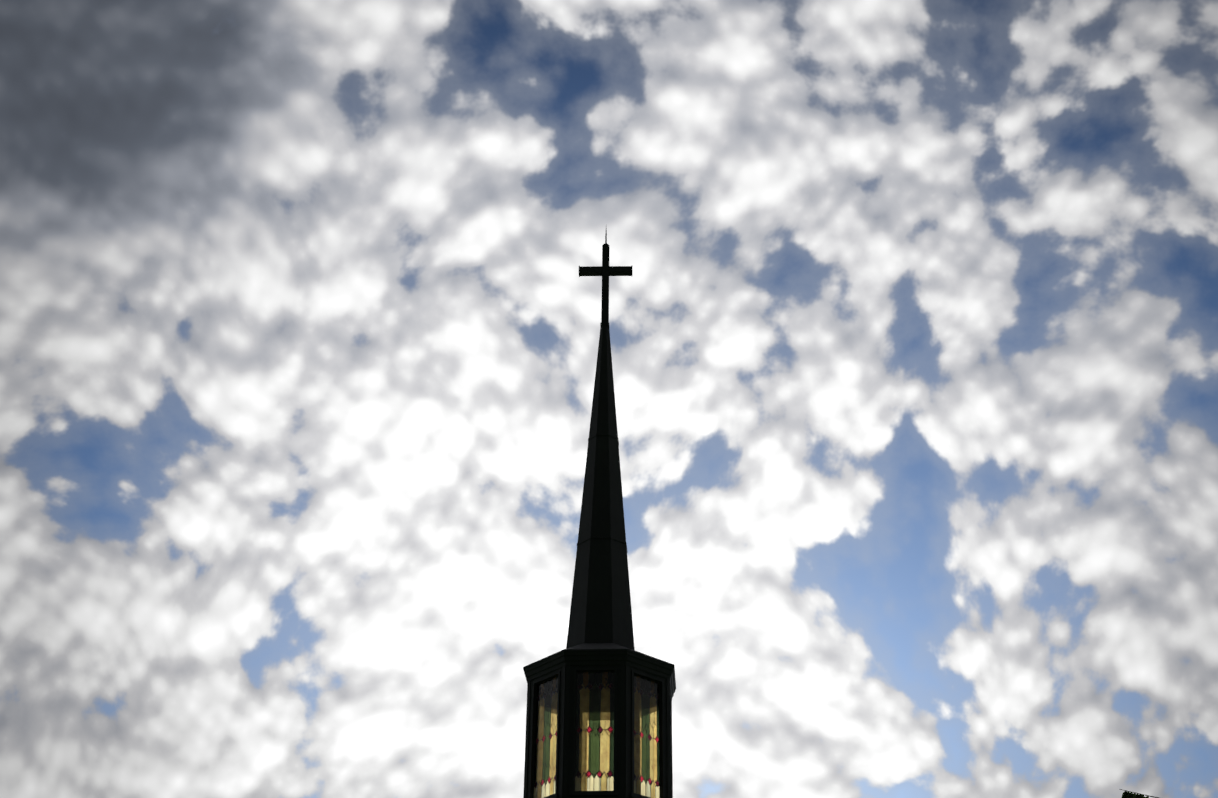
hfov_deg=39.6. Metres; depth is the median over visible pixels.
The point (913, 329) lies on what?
sky
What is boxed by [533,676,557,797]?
steeple window
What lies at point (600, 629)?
steeple spire
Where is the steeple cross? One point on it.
(605, 270)
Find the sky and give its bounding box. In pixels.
[0,0,1217,797]
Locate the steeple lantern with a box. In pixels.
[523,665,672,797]
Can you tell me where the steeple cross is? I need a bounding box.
[579,230,631,327]
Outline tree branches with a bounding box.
[1120,789,1158,797]
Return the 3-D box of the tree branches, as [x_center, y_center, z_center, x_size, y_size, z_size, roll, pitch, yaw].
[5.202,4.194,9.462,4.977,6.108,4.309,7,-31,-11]
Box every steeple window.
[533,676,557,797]
[574,671,614,790]
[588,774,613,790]
[634,674,659,797]
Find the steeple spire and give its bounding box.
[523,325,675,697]

